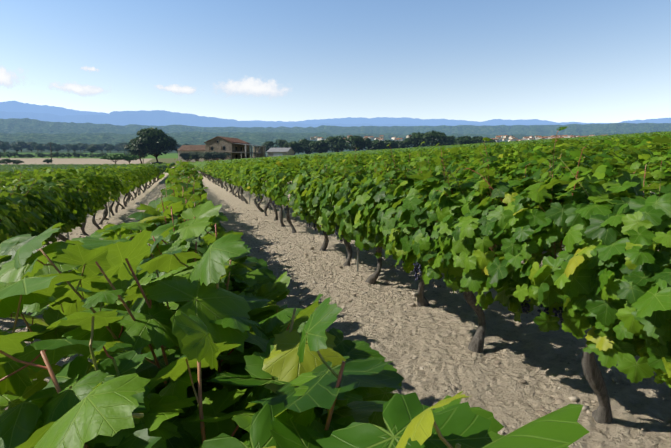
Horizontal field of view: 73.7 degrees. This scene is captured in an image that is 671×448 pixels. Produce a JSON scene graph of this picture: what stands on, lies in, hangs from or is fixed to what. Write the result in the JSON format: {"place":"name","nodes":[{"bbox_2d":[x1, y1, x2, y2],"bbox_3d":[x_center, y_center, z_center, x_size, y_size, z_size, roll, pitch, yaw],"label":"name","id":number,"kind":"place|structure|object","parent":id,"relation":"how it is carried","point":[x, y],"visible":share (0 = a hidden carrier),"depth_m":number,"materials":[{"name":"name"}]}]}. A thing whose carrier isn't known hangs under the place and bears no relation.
{"place":"outdoors","nodes":[
{"label":"outdoors","id":0,"kind":"place"},
{"bbox_2d":[0,66,23,87],"bbox_3d":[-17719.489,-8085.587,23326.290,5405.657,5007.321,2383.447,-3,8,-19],"label":"cloud","id":1,"kind":"structure","parent":0,"point":[7,79],"depth_m":23720.96,"materials":[{"name":"white"}]},
{"bbox_2d":[49,82,107,95],"bbox_3d":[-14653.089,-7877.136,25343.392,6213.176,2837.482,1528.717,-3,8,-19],"label":"cloud","id":2,"kind":"structure","parent":0,"point":[83,90],"depth_m":25462.82,"materials":[{"name":"white"}]},
{"bbox_2d":[80,66,98,71],"bbox_3d":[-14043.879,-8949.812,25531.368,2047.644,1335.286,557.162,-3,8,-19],"label":"cloud","id":3,"kind":"structure","parent":0,"point":[86,68],"depth_m":25565.18,"materials":[{"name":"white"}]},
{"bbox_2d":[156,84,195,94],"bbox_3d":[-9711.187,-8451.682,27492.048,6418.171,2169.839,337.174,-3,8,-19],"label":"cloud","id":4,"kind":"structure","parent":0,"point":[175,88],"depth_m":27550.10,"materials":[{"name":"white"}]},
{"bbox_2d":[213,77,291,97],"bbox_3d":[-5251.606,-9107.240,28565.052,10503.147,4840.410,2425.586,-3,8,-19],"label":"cloud","id":5,"kind":"structure","parent":0,"point":[252,86],"depth_m":28669.42,"materials":[{"name":"white"}]},
{"bbox_2d":[0,110,559,127],"bbox_3d":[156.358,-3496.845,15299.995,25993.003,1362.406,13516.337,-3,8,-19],"label":"mountain","id":6,"kind":"structure","parent":0,"point":[152,118],"depth_m":15992.30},
{"bbox_2d":[0,149,670,447],"bbox_3d":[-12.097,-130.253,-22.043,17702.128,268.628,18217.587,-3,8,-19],"label":"ground","id":7,"kind":"structure","parent":0,"point":[538,360],"depth_m":4.09,"materials":[{"name":"soil"}]},
{"bbox_2d":[0,141,9,151],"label":"tree","id":8,"kind":"object","parent":7,"relation":"on","point":[7,143],"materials":[{"name":"green plant"}]},
{"bbox_2d":[0,143,10,152],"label":"tree","id":9,"kind":"object","parent":7,"relation":"on","point":[7,147],"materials":[{"name":"green plant"}]},
{"bbox_2d":[1,159,12,163],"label":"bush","id":10,"kind":"object","parent":7,"relation":"on","point":[8,160],"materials":[{"name":"green plant"}]},
{"bbox_2d":[3,152,14,158],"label":"tree","id":11,"kind":"object","parent":7,"relation":"on","point":[10,154],"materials":[{"name":"green plant"}]},
{"bbox_2d":[10,144,22,152],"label":"tree","id":12,"kind":"object","parent":7,"relation":"on","point":[17,147],"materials":[{"name":"green plant"}]},
{"bbox_2d":[11,152,21,157],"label":"tree","id":13,"kind":"object","parent":7,"relation":"on","point":[16,154],"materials":[{"name":"green plant"}]},
{"bbox_2d":[12,160,23,163],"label":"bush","id":14,"kind":"object","parent":7,"relation":"on","point":[16,161],"visible":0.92,"depth_m":166.03,"materials":[{"name":"green plant"}]},
{"bbox_2d":[10,141,28,151],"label":"tree","id":15,"kind":"object","parent":7,"relation":"on","point":[22,144],"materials":[{"name":"green plant"}]},
{"bbox_2d":[26,142,36,152],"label":"tree","id":16,"kind":"object","parent":7,"relation":"on","point":[29,144],"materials":[{"name":"green plant"}]},
{"bbox_2d":[31,143,44,151],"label":"tree","id":17,"kind":"object","parent":7,"relation":"on","point":[38,146],"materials":[{"name":"green plant"}]},
{"bbox_2d":[43,142,56,151],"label":"tree","id":18,"kind":"object","parent":7,"relation":"on","point":[52,145],"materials":[{"name":"green plant"}]},
{"bbox_2d":[47,153,57,157],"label":"tree","id":19,"kind":"object","parent":7,"relation":"on","point":[52,154],"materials":[{"name":"green plant"}]},
{"bbox_2d":[51,145,62,152],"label":"tree","id":20,"kind":"object","parent":7,"relation":"on","point":[57,147],"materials":[{"name":"green plant"}]},
{"bbox_2d":[62,144,71,150],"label":"tree","id":21,"kind":"object","parent":7,"relation":"on","point":[65,146],"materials":[{"name":"green plant"}]},
{"bbox_2d":[67,144,79,152],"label":"tree","id":22,"kind":"object","parent":7,"relation":"on","point":[74,146],"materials":[{"name":"green plant"}]},
{"bbox_2d":[78,143,86,152],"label":"tree","id":23,"kind":"object","parent":7,"relation":"on","point":[81,147],"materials":[{"name":"green plant"}]},
{"bbox_2d":[86,146,96,152],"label":"tree","id":24,"kind":"object","parent":7,"relation":"on","point":[91,148],"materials":[{"name":"green plant"}]},
{"bbox_2d":[93,144,102,152],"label":"tree","id":25,"kind":"object","parent":7,"relation":"on","point":[98,146],"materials":[{"name":"green plant"}]},
{"bbox_2d":[102,143,114,152],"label":"tree","id":26,"kind":"object","parent":7,"relation":"on","point":[105,144],"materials":[{"name":"green plant"}]},
{"bbox_2d":[104,144,115,152],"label":"tree","id":27,"kind":"object","parent":7,"relation":"on","point":[110,147],"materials":[{"name":"green plant"}]},
{"bbox_2d":[100,154,127,163],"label":"mulberry tree","id":28,"kind":"object","parent":7,"relation":"on","point":[115,156],"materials":[{"name":"green plant"}]},
{"bbox_2d":[118,142,128,152],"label":"tree","id":29,"kind":"object","parent":7,"relation":"on","point":[120,145],"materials":[{"name":"green plant"}]},
{"bbox_2d":[123,155,139,163],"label":"mulberry tree","id":30,"kind":"object","parent":7,"relation":"on","point":[131,157],"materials":[{"name":"green plant"}]},
{"bbox_2d":[124,138,147,163],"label":"tree","id":31,"kind":"object","parent":7,"relation":"on","point":[136,152],"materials":[{"name":"green plant"}]},
{"bbox_2d":[129,127,178,161],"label":"tree","id":32,"kind":"object","parent":7,"relation":"on","point":[146,141],"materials":[{"name":"green plant"}]},
{"bbox_2d":[179,153,196,161],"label":"olive tree","id":33,"kind":"object","parent":7,"relation":"on","point":[185,156],"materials":[{"name":"green plant"}]},
{"bbox_2d":[189,151,199,160],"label":"olive tree","id":34,"kind":"object","parent":7,"relation":"on","point":[195,155],"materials":[{"name":"green plant"}]},
{"bbox_2d":[198,152,211,159],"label":"olive tree","id":35,"kind":"object","parent":7,"relation":"on","point":[205,155],"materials":[{"name":"green plant"}]},
{"bbox_2d":[67,179,358,271],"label":"vine trunks","id":36,"kind":"object","parent":7,"relation":"on","point":[249,203],"visible":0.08,"depth_m":9.25,"materials":[{"name":"brown wood"}]},
{"bbox_2d":[209,151,221,159],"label":"olive tree","id":37,"kind":"object","parent":7,"relation":"on","point":[215,155],"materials":[{"name":"green plant"}]},
{"bbox_2d":[219,152,230,159],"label":"olive tree","id":38,"kind":"object","parent":7,"relation":"on","point":[224,155],"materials":[{"name":"green plant"}]},
{"bbox_2d":[178,136,294,161],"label":"farmhouse","id":39,"kind":"object","parent":7,"relation":"on","point":[236,148],"visible":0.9,"depth_m":180.46,"materials":[{"name":"stone"}]},
{"bbox_2d":[261,141,275,151],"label":"tree","id":40,"kind":"object","parent":7,"relation":"on","point":[269,143],"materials":[{"name":"green plant"}]},
{"bbox_2d":[274,139,286,147],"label":"tree","id":41,"kind":"object","parent":7,"relation":"on","point":[281,143],"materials":[{"name":"green plant"}]},
{"bbox_2d":[282,141,303,153],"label":"oak tree","id":42,"kind":"object","parent":7,"relation":"on","point":[295,145],"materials":[{"name":"green plant"}]},
{"bbox_2d":[297,138,314,153],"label":"oak tree","id":43,"kind":"object","parent":7,"relation":"on","point":[303,144],"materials":[{"name":"green plant"}]},
{"bbox_2d":[308,140,330,152],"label":"oak tree","id":44,"kind":"object","parent":7,"relation":"on","point":[320,145],"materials":[{"name":"green plant"}]},
{"bbox_2d":[0,131,643,156],"bbox_3d":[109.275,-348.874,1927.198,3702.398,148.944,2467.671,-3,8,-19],"label":"hill forest","id":45,"kind":"object","parent":7,"relation":"on","point":[201,138],"visible":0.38,"depth_m":1673.63,"materials":[{"name":"green plant"}]},
{"bbox_2d":[46,172,612,423],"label":"grapevine trunks","id":46,"kind":"object","parent":7,"relation":"on","point":[601,413],"visible":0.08,"depth_m":4.64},
{"bbox_2d":[0,131,661,447],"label":"vine shoots","id":47,"kind":"object","parent":46,"relation":"attached to","point":[58,388],"visible":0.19,"depth_m":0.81,"materials":[{"name":"plant"}]},
{"bbox_2d":[0,137,668,322],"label":"vine leaves","id":48,"kind":"object","parent":46,"relation":"attached to","point":[39,208],"visible":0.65,"depth_m":4.43,"materials":[{"name":"green plant"}]},
{"bbox_2d":[257,196,570,322],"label":"grape clusters","id":49,"kind":"object","parent":46,"relation":"hanging from","point":[524,308],"visible":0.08,"depth_m":3.72,"materials":[{"name":"green food"}]},
{"bbox_2d":[0,126,670,447],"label":"vine leaves","id":50,"kind":"object","parent":7,"relation":"on","point":[624,312],"visible":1,"depth_m":0.83,"materials":[{"name":"green plant"}]},
{"bbox_2d":[0,118,670,135],"bbox_3d":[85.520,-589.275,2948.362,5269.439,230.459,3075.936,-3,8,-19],"label":"hill forest","id":51,"kind":"object","parent":7,"relation":"on","point":[16,125],"visible":0.48,"depth_m":2867.86,"materials":[{"name":"green plant"}]},
{"bbox_2d":[0,132,670,201],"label":"vine leaves","id":52,"kind":"object","parent":7,"relation":"on","point":[135,176],"visible":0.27,"depth_m":20.92,"materials":[{"name":"green plant"}]},
{"bbox_2d":[0,131,670,174],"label":"vine rows","id":53,"kind":"object","parent":7,"relation":"on","point":[23,166],"visible":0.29,"depth_m":68.75,"materials":[{"name":"green plant"}]},
{"bbox_2d":[0,131,670,172],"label":"vine leaves","id":54,"kind":"object","parent":53,"relation":"attached to","point":[503,142],"visible":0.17,"depth_m":75.54,"materials":[{"name":"green plant"}]},
{"bbox_2d":[326,135,350,151],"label":"oak tree","id":55,"kind":"object","parent":7,"relation":"on","point":[337,143],"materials":[{"name":"green plant"}]},
{"bbox_2d":[36,205,670,439],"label":"soil stones","id":56,"kind":"object","parent":7,"relation":"on","point":[560,401],"visible":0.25,"depth_m":5.13,"materials":[{"name":"beige stone"}]},
{"bbox_2d":[345,135,371,150],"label":"oak tree","id":57,"kind":"object","parent":7,"relation":"on","point":[360,142],"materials":[{"name":"green plant"}]},
{"bbox_2d":[365,139,386,149],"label":"oak tree","id":58,"kind":"object","parent":7,"relation":"on","point":[377,144],"visible":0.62,"depth_m":208.91,"materials":[{"name":"green plant"}]},
{"bbox_2d":[382,140,397,148],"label":"oak tree","id":59,"kind":"object","parent":7,"relation":"on","point":[393,144],"visible":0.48,"depth_m":217.27,"materials":[{"name":"green plant"}]},
{"bbox_2d":[396,140,407,147],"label":"oak tree","id":60,"kind":"object","parent":7,"relation":"on","point":[400,144],"visible":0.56,"depth_m":227.16,"materials":[{"name":"green plant"}]},
{"bbox_2d":[402,132,428,147],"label":"oak tree","id":61,"kind":"object","parent":7,"relation":"on","point":[414,139],"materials":[{"name":"green plant"}]},
{"bbox_2d":[420,130,446,146],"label":"oak tree","id":62,"kind":"object","parent":7,"relation":"on","point":[437,136],"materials":[{"name":"green plant"}]},
{"bbox_2d":[440,136,455,145],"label":"oak tree","id":63,"kind":"object","parent":7,"relation":"on","point":[449,140],"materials":[{"name":"green plant"}]},
{"bbox_2d":[310,135,602,142],"bbox_3d":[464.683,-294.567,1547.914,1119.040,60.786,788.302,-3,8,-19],"label":"village houses","id":64,"kind":"structure","parent":7,"relation":"on","point":[496,138],"depth_m":1602.76,"materials":[{"name":"beige"}]},
{"bbox_2d":[452,135,474,144],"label":"oak tree","id":65,"kind":"object","parent":7,"relation":"on","point":[466,139],"visible":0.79,"depth_m":202.24,"materials":[{"name":"green plant"}]},
{"bbox_2d":[471,136,482,142],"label":"oak tree","id":66,"kind":"object","parent":7,"relation":"on","point":[475,139],"visible":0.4,"depth_m":209.78,"materials":[{"name":"green plant"}]},
{"bbox_2d":[479,139,495,142],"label":"oak tree","id":67,"kind":"object","parent":7,"relation":"on","point":[490,141],"visible":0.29,"depth_m":207.76,"materials":[{"name":"green plant"}]},
{"bbox_2d":[0,136,670,229],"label":"vine leaves","id":68,"kind":"object","parent":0,"point":[607,164],"visible":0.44,"depth_m":9.10,"materials":[{"name":"green plant"}]},
{"bbox_2d":[0,101,670,125],"bbox_3d":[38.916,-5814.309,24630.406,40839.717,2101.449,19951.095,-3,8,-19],"label":"mountain","id":69,"kind":"structure","parent":0,"point":[11,106],"depth_m":26783.99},
{"bbox_2d":[0,0,670,122],"label":"sky","id":70,"kind":"structure","parent":0,"point":[584,61],"materials":[{"name":"blue"}]}
]}

